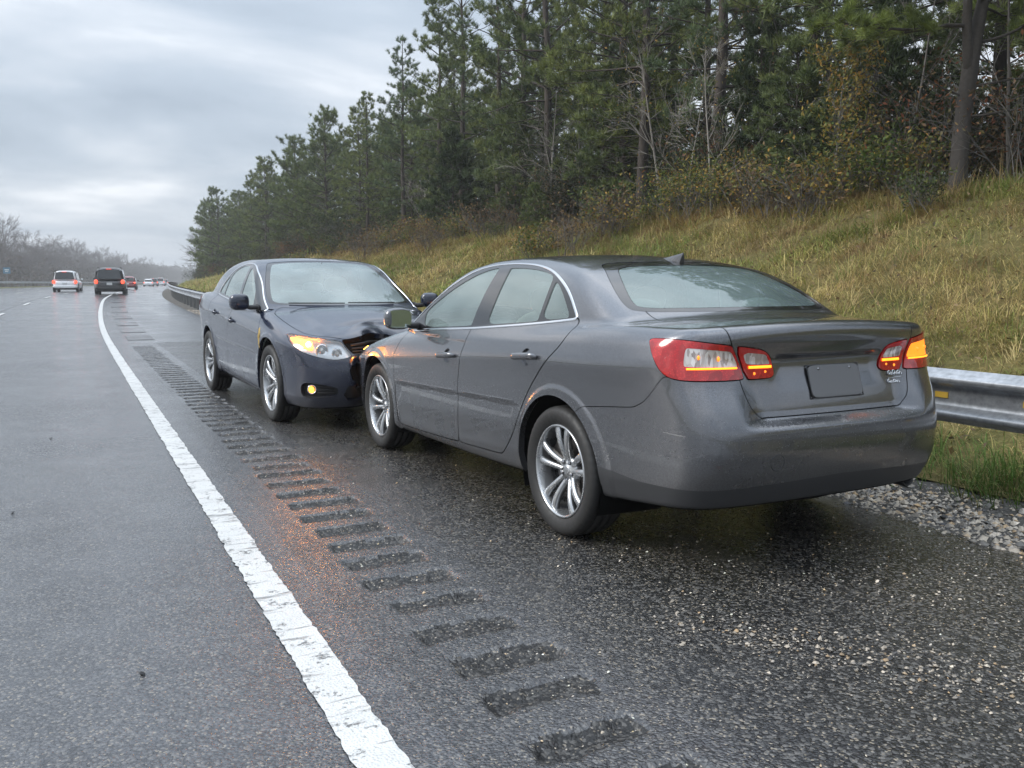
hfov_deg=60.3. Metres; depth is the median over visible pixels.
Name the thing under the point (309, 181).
pine tree
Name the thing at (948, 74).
pine tree
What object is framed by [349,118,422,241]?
pine tree
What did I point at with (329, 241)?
shrub
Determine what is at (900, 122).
shrub
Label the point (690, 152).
shrub
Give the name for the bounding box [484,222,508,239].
shrub
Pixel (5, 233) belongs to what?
bare tree
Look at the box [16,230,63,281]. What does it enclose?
bare tree
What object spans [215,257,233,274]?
shrub
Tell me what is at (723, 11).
pine tree
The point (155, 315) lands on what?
shoulder
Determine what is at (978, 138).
shrub
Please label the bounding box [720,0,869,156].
pine tree
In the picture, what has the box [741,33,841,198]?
young pine
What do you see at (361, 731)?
edge line
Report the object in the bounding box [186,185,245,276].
pine tree
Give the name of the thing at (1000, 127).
shrub
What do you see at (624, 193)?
shrub
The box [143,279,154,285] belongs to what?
car
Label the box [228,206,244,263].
pine tree
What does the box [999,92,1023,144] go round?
shrub
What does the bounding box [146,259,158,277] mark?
bare tree
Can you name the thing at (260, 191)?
pine tree
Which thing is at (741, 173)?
shrub
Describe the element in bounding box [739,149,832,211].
shrub
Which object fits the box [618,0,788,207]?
pine tree
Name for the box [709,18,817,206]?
young pine
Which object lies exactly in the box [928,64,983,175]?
pine tree
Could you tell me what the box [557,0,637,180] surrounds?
pine tree
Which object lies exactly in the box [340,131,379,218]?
pine tree
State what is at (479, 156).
pine tree
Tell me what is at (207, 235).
pine tree
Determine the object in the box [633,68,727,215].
sapling
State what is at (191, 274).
shrub
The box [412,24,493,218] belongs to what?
pine tree
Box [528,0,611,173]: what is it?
pine tree
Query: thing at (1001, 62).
pine tree
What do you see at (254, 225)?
pine tree
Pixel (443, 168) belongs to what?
young pine
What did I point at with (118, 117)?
sky
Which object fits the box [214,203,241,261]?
pine tree
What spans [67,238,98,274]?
bare tree
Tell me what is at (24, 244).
bare tree
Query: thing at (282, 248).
shrub
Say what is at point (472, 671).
rumble strip
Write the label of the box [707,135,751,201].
shrub
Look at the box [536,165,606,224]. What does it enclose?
shrub
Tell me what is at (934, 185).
shrub
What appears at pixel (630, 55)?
pine tree
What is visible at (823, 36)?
pine tree
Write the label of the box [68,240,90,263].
bare tree
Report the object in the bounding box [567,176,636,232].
shrub
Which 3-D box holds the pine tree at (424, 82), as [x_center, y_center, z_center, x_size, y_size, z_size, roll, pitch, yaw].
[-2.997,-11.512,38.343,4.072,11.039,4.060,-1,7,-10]
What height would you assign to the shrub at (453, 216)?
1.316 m
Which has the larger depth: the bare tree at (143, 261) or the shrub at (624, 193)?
the bare tree at (143, 261)
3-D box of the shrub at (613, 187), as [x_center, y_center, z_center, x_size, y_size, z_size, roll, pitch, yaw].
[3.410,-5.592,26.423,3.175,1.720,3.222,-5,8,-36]
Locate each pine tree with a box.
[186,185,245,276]
[186,224,214,270]
[190,197,229,274]
[200,215,217,257]
[201,213,229,256]
[209,205,242,253]
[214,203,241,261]
[215,191,255,264]
[217,189,250,266]
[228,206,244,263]
[229,161,293,259]
[232,155,288,259]
[232,173,264,262]
[234,196,261,258]
[245,189,264,260]
[248,176,285,253]
[257,133,323,256]
[264,146,319,257]
[269,171,294,252]
[277,106,373,251]
[283,170,307,238]
[295,138,348,250]
[298,103,352,238]
[312,141,358,210]
[318,141,361,221]
[321,105,397,244]
[334,90,392,243]
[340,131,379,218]
[348,119,409,221]
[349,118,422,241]
[349,144,384,225]
[359,81,450,227]
[361,34,435,239]
[387,83,430,215]
[398,0,485,234]
[402,0,507,220]
[406,116,452,219]
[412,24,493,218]
[418,84,476,209]
[451,0,542,221]
[451,0,580,227]
[459,91,492,233]
[459,94,526,230]
[467,0,600,225]
[470,48,528,216]
[476,10,565,208]
[495,0,577,196]
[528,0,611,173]
[531,0,692,170]
[545,0,687,213]
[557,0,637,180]
[558,0,741,215]
[568,45,600,171]
[584,0,698,166]
[595,0,664,172]
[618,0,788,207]
[629,0,733,167]
[632,0,727,169]
[639,0,809,205]
[669,0,859,153]
[701,0,843,142]
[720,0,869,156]
[750,0,910,135]
[751,0,972,189]
[784,0,990,114]
[791,0,1023,191]
[909,0,1023,177]
[910,0,1023,170]
[919,29,991,181]
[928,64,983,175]
[956,0,1023,127]
[994,0,1023,85]
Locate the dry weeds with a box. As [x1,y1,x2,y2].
[308,142,1023,431]
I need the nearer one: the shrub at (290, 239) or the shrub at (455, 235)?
the shrub at (455, 235)
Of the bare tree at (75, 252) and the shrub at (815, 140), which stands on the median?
the bare tree at (75, 252)
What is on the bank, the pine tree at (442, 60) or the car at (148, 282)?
the pine tree at (442, 60)
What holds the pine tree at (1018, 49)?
on the forest floor
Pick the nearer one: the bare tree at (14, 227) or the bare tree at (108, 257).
the bare tree at (14, 227)
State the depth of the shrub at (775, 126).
19.10 m
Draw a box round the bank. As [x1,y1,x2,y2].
[197,184,1023,501]
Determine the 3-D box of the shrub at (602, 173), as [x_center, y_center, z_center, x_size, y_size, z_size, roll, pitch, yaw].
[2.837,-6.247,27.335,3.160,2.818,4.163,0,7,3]
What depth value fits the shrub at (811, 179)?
16.50 m
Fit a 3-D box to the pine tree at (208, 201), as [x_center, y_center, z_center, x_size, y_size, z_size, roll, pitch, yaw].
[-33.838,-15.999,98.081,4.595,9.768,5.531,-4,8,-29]
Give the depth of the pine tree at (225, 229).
105.42 m
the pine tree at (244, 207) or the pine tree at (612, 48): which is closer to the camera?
the pine tree at (612, 48)
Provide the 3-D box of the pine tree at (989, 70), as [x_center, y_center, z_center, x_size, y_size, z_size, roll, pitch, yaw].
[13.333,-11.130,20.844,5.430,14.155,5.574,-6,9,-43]
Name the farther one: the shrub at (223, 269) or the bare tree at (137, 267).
the bare tree at (137, 267)
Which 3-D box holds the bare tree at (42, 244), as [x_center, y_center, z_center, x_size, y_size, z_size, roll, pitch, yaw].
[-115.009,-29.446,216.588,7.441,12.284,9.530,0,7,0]
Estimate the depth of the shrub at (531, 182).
28.44 m
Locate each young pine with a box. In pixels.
[417,125,485,238]
[473,102,542,230]
[517,181,552,234]
[562,59,664,220]
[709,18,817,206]
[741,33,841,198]
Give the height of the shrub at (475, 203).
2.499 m
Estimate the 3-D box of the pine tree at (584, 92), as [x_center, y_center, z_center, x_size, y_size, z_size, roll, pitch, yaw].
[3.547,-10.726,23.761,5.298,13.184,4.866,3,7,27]
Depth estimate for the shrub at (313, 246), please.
53.41 m
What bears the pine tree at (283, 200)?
on the bank
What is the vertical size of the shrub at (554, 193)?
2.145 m
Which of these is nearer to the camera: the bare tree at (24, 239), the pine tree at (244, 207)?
the pine tree at (244, 207)
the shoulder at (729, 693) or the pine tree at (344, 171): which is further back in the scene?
the pine tree at (344, 171)
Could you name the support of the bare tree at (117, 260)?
on the median
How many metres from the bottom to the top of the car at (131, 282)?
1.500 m
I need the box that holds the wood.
[0,251,197,286]
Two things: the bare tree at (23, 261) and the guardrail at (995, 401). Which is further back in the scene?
the bare tree at (23, 261)
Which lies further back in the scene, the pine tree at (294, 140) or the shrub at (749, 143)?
the pine tree at (294, 140)
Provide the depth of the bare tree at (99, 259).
290.39 m
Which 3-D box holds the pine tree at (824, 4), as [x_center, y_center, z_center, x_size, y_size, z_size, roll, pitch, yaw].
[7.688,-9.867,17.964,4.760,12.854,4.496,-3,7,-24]
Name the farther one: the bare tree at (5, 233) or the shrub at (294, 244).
the bare tree at (5, 233)
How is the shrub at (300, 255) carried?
on the bank
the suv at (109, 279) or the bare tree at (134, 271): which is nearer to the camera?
the suv at (109, 279)
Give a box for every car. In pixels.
[125,276,138,288]
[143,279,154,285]
[150,278,158,285]
[156,278,165,285]
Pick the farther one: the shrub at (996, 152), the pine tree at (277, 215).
the pine tree at (277, 215)
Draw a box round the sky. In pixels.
[0,0,1023,279]
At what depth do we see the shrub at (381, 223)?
41.67 m
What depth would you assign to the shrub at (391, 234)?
38.96 m
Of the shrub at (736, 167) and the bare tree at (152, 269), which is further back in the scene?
the bare tree at (152, 269)
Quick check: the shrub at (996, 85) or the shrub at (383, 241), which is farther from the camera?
the shrub at (383, 241)
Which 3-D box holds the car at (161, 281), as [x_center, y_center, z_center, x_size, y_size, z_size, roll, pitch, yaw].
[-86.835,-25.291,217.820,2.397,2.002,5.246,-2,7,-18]
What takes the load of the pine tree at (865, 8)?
on the forest floor
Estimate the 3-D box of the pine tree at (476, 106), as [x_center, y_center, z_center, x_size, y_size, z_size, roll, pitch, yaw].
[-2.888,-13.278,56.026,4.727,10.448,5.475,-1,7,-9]
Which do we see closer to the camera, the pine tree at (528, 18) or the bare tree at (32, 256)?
the pine tree at (528, 18)
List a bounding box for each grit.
[182,392,701,766]
[206,387,1023,767]
[612,600,1023,711]
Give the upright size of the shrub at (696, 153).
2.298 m
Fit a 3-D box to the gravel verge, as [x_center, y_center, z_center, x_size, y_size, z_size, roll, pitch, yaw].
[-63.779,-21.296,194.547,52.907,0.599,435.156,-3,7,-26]
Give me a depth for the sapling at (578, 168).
27.18 m
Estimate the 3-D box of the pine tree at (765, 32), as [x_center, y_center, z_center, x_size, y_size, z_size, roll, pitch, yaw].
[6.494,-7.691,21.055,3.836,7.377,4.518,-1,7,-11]
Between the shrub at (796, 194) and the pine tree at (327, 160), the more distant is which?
the pine tree at (327, 160)
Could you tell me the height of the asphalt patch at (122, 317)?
0.020 m
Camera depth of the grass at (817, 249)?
15.17 m
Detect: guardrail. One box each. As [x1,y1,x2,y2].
[0,281,142,287]
[167,282,1023,433]
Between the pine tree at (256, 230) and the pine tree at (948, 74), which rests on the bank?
the pine tree at (256, 230)
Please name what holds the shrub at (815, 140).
on the bank
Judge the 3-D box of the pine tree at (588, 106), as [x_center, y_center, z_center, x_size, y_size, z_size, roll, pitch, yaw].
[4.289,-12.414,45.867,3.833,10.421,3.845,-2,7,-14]
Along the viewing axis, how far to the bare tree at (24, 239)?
212.22 m
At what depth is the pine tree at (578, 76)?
25.54 m
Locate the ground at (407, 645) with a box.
[129,297,999,761]
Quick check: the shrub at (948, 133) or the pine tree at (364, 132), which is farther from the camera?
the pine tree at (364, 132)
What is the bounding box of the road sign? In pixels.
[3,267,10,286]
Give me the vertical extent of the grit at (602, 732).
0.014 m
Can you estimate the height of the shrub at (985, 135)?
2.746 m
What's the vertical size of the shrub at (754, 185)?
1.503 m
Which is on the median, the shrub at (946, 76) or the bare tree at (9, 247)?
the bare tree at (9, 247)
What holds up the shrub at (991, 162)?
on the forest floor
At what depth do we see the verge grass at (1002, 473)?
5.75 m
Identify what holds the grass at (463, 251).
on the bank
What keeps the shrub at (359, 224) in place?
on the bank
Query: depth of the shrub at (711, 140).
23.74 m
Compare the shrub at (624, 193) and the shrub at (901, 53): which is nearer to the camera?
the shrub at (901, 53)
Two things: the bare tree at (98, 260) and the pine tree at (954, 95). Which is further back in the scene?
the bare tree at (98, 260)
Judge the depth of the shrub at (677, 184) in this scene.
23.91 m
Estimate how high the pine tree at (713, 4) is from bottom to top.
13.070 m
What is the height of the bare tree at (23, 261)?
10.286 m
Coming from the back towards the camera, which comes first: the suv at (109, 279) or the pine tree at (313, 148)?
the suv at (109, 279)
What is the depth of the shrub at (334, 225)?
48.38 m
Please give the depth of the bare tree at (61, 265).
228.32 m
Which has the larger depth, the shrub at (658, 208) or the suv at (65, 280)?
the suv at (65, 280)
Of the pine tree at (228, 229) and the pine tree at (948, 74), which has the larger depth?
the pine tree at (228, 229)
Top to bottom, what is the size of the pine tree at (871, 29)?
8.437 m
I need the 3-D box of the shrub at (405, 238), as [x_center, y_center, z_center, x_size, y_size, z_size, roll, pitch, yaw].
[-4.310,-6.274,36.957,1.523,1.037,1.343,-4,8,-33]
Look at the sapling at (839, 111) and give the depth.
15.91 m
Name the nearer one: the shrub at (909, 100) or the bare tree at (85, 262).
the shrub at (909, 100)
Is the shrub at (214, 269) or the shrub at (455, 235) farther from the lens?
the shrub at (214, 269)
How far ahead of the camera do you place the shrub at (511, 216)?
29.64 m
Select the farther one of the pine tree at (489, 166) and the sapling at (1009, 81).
the pine tree at (489, 166)
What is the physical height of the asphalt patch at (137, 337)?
0.007 m
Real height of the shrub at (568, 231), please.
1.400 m
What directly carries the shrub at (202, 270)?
on the bank
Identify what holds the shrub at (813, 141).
on the bank
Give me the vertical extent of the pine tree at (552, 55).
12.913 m
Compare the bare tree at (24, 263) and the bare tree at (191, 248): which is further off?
the bare tree at (24, 263)
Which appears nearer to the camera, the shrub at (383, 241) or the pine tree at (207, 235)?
the shrub at (383, 241)
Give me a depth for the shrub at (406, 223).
37.09 m
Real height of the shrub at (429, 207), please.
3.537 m
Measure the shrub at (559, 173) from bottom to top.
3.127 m
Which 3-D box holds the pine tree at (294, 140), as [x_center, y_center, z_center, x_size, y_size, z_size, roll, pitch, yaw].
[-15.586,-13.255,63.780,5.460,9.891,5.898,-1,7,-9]
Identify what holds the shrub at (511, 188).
on the bank
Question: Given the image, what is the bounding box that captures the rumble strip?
[128,343,762,767]
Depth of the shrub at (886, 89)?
17.82 m
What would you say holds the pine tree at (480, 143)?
on the bank
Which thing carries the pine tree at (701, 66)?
on the forest floor
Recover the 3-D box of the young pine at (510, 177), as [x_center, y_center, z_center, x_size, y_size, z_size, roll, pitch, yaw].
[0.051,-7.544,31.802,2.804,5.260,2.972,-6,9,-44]
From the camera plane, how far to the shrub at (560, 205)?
27.49 m
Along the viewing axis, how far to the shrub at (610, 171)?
26.14 m
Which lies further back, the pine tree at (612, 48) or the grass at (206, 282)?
the grass at (206, 282)
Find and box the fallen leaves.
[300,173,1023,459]
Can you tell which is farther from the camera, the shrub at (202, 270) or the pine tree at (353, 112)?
the shrub at (202, 270)
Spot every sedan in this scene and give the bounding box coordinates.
[199,258,437,420]
[359,253,936,535]
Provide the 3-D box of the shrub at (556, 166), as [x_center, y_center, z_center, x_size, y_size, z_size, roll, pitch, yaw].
[2.253,-6.961,28.090,5.121,4.012,4.734,-4,8,-33]
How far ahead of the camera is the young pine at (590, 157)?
25.22 m
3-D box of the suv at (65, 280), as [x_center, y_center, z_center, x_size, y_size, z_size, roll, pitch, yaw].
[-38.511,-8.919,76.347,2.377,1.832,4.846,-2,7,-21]
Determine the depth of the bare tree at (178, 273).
561.45 m
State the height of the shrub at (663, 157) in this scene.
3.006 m
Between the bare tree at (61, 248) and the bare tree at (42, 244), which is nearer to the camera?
the bare tree at (42, 244)
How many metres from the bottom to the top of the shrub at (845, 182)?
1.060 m
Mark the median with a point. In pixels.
(42, 286)
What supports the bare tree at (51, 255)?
on the median
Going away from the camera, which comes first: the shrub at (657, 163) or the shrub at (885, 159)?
the shrub at (885, 159)
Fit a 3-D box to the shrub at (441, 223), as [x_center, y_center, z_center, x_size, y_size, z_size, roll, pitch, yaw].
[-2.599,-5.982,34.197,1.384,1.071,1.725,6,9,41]
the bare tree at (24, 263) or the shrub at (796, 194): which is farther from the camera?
the bare tree at (24, 263)
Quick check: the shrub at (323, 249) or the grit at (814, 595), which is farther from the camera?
the shrub at (323, 249)
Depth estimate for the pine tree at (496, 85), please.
33.58 m
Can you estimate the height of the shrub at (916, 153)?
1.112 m
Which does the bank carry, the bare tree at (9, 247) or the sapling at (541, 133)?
the sapling at (541, 133)
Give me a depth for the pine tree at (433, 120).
47.07 m
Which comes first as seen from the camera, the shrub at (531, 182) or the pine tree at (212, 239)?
the shrub at (531, 182)
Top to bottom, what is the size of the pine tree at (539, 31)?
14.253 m
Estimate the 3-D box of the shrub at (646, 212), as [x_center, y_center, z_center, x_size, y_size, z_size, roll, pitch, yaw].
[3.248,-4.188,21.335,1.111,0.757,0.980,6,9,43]
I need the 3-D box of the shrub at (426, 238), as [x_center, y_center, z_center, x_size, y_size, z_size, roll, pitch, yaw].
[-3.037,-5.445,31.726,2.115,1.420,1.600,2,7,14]
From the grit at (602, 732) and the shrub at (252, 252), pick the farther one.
the shrub at (252, 252)
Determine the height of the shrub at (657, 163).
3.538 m
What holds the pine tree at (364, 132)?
on the bank
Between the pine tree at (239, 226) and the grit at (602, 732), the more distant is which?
the pine tree at (239, 226)
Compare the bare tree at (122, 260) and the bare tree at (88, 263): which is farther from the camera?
the bare tree at (122, 260)
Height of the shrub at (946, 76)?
3.791 m
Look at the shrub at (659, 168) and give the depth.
25.71 m
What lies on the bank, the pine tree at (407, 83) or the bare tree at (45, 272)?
the pine tree at (407, 83)
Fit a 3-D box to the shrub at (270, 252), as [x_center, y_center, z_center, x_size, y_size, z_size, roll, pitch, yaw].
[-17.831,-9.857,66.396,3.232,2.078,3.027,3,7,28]
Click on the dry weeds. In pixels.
(775, 212)
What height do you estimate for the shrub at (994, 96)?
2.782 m
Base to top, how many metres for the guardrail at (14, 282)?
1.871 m
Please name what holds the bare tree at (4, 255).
on the median
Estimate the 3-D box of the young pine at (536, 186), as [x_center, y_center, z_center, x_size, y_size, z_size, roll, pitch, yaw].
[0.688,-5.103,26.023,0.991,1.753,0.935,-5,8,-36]
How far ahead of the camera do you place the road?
3.59 m
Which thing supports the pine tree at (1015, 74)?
on the bank
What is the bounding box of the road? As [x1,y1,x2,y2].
[0,284,470,767]
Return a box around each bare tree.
[0,212,24,286]
[0,221,24,273]
[0,224,24,266]
[0,229,17,246]
[0,241,28,285]
[11,229,42,285]
[11,244,38,285]
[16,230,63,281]
[16,239,54,285]
[17,244,43,285]
[28,246,53,283]
[34,234,70,280]
[37,241,61,285]
[40,236,82,267]
[45,254,71,270]
[47,235,83,269]
[50,238,79,270]
[64,247,91,275]
[65,243,89,273]
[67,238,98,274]
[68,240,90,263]
[72,254,93,277]
[73,247,102,283]
[81,250,103,283]
[89,251,108,273]
[89,252,107,274]
[95,246,114,267]
[105,254,122,267]
[117,253,128,272]
[125,260,142,277]
[129,259,144,279]
[137,257,155,277]
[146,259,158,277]
[169,262,183,281]
[179,226,202,267]
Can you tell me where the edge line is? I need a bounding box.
[98,285,414,767]
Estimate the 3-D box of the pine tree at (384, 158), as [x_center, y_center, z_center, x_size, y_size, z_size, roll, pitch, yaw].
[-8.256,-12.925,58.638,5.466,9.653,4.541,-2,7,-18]
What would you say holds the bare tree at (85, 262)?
on the median
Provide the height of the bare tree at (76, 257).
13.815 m
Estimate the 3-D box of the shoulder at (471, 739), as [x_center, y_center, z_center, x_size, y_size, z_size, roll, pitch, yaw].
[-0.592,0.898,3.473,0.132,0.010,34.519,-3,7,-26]
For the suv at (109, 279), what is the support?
on the road
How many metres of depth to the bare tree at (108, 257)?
317.80 m
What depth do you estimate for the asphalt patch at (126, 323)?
26.83 m
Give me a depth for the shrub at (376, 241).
36.70 m
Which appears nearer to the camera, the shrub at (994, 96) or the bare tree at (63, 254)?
the shrub at (994, 96)
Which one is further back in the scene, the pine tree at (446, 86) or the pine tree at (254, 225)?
the pine tree at (254, 225)
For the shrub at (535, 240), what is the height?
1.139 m
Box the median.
[0,284,142,288]
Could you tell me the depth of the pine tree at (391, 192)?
43.43 m
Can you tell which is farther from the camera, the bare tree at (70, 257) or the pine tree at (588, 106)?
the bare tree at (70, 257)
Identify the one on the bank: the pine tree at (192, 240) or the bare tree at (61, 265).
the pine tree at (192, 240)
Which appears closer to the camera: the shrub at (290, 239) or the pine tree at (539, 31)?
the pine tree at (539, 31)
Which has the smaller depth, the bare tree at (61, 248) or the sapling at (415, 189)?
the sapling at (415, 189)
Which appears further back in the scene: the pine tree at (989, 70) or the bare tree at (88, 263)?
the bare tree at (88, 263)
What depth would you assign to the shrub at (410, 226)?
37.86 m
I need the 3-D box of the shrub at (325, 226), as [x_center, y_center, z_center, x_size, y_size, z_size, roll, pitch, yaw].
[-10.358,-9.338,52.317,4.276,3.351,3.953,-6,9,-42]
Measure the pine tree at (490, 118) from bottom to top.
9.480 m
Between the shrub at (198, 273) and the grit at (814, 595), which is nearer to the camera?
the grit at (814, 595)
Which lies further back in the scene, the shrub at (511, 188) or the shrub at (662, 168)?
the shrub at (511, 188)
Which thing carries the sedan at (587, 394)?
on the shoulder at (729, 693)
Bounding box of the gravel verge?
[162,289,1023,553]
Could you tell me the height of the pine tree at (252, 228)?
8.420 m
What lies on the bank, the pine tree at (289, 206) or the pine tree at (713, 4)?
the pine tree at (289, 206)
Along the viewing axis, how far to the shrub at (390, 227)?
40.46 m
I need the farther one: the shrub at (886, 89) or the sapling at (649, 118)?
the sapling at (649, 118)
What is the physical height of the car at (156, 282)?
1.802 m
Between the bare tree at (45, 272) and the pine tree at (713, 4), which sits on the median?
the bare tree at (45, 272)
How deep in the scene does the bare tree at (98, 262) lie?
295.33 m
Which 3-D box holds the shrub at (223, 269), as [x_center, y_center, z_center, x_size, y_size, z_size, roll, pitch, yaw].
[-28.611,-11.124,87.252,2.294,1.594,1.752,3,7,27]
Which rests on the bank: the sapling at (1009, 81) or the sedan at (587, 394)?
the sapling at (1009, 81)
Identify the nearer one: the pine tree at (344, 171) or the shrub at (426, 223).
the shrub at (426, 223)
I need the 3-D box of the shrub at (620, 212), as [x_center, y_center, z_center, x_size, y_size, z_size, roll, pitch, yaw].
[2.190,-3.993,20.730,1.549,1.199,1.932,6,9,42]
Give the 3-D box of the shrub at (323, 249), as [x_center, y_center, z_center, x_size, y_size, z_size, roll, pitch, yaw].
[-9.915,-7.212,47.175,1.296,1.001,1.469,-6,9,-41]
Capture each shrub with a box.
[181,268,200,279]
[190,262,218,278]
[192,267,209,277]
[203,263,237,275]
[214,265,230,273]
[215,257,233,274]
[235,234,278,260]
[253,241,289,258]
[271,219,321,255]
[272,240,306,257]
[278,226,313,256]
[281,247,312,257]
[295,202,372,249]
[303,189,389,249]
[303,234,329,255]
[314,240,336,257]
[320,185,418,245]
[320,235,349,252]
[337,214,400,261]
[363,228,395,251]
[368,207,402,240]
[377,209,423,229]
[377,225,401,244]
[381,218,409,242]
[391,213,422,243]
[392,223,417,244]
[393,213,449,251]
[393,217,433,240]
[399,177,476,229]
[410,209,448,242]
[430,216,469,240]
[440,208,481,238]
[440,219,472,239]
[445,185,518,237]
[447,184,513,231]
[484,153,566,223]
[484,202,537,232]
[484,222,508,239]
[491,104,650,223]
[505,215,562,257]
[512,160,594,228]
[515,160,593,227]
[516,177,566,229]
[517,134,630,221]
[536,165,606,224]
[539,193,603,255]
[563,154,635,220]
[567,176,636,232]
[574,187,648,238]
[579,172,657,208]
[581,174,651,226]
[589,159,656,199]
[603,117,711,210]
[609,138,739,221]
[614,125,691,212]
[623,198,662,223]
[628,147,696,211]
[628,178,688,222]
[635,126,799,206]
[636,130,707,209]
[640,112,750,208]
[642,114,755,210]
[650,158,709,208]
[672,120,779,201]
[697,141,797,214]
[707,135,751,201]
[712,152,790,212]
[720,141,785,205]
[720,142,816,217]
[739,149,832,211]
[742,148,868,222]
[751,103,849,192]
[767,99,878,195]
[774,162,847,210]
[781,112,888,202]
[797,5,1003,187]
[799,132,881,196]
[801,82,926,190]
[817,86,978,191]
[821,0,948,192]
[821,142,897,192]
[830,33,1016,187]
[840,126,950,195]
[863,35,1023,181]
[871,124,950,193]
[873,79,1020,183]
[884,159,956,214]
[899,25,1023,181]
[921,78,997,182]
[934,61,1023,181]
[940,125,1023,179]
[968,125,1023,181]
[970,56,1023,178]
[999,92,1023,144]
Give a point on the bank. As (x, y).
(973, 362)
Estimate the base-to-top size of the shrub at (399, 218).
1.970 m
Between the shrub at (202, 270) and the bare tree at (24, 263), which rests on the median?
the bare tree at (24, 263)
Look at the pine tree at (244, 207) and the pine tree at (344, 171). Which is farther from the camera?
the pine tree at (244, 207)
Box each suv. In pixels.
[52,270,82,291]
[93,267,128,293]
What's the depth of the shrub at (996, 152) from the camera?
17.19 m
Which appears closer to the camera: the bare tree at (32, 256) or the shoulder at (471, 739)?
the shoulder at (471, 739)
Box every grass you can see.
[175,242,367,291]
[301,213,640,302]
[418,161,1023,311]
[891,421,1023,511]
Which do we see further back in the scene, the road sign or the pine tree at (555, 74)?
the road sign
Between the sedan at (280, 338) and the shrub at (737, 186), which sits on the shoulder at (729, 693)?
the sedan at (280, 338)
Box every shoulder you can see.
[106,286,201,343]
[121,344,520,767]
[157,341,1023,767]
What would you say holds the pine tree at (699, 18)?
on the forest floor
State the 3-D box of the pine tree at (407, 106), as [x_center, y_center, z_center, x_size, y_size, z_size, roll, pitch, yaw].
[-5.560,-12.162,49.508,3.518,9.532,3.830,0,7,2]
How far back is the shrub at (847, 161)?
15.59 m
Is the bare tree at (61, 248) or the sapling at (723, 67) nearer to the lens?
the sapling at (723, 67)
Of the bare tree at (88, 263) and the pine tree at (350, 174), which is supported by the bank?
the pine tree at (350, 174)
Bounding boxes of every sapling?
[399,142,434,220]
[482,88,586,226]
[500,45,614,222]
[582,0,710,212]
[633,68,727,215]
[665,25,794,209]
[796,23,896,197]
[843,0,1006,180]
[915,0,1023,177]
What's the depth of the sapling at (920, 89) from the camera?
16.02 m
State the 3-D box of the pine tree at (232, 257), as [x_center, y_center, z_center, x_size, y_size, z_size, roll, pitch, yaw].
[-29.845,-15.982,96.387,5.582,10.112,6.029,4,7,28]
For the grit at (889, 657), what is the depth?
3.08 m

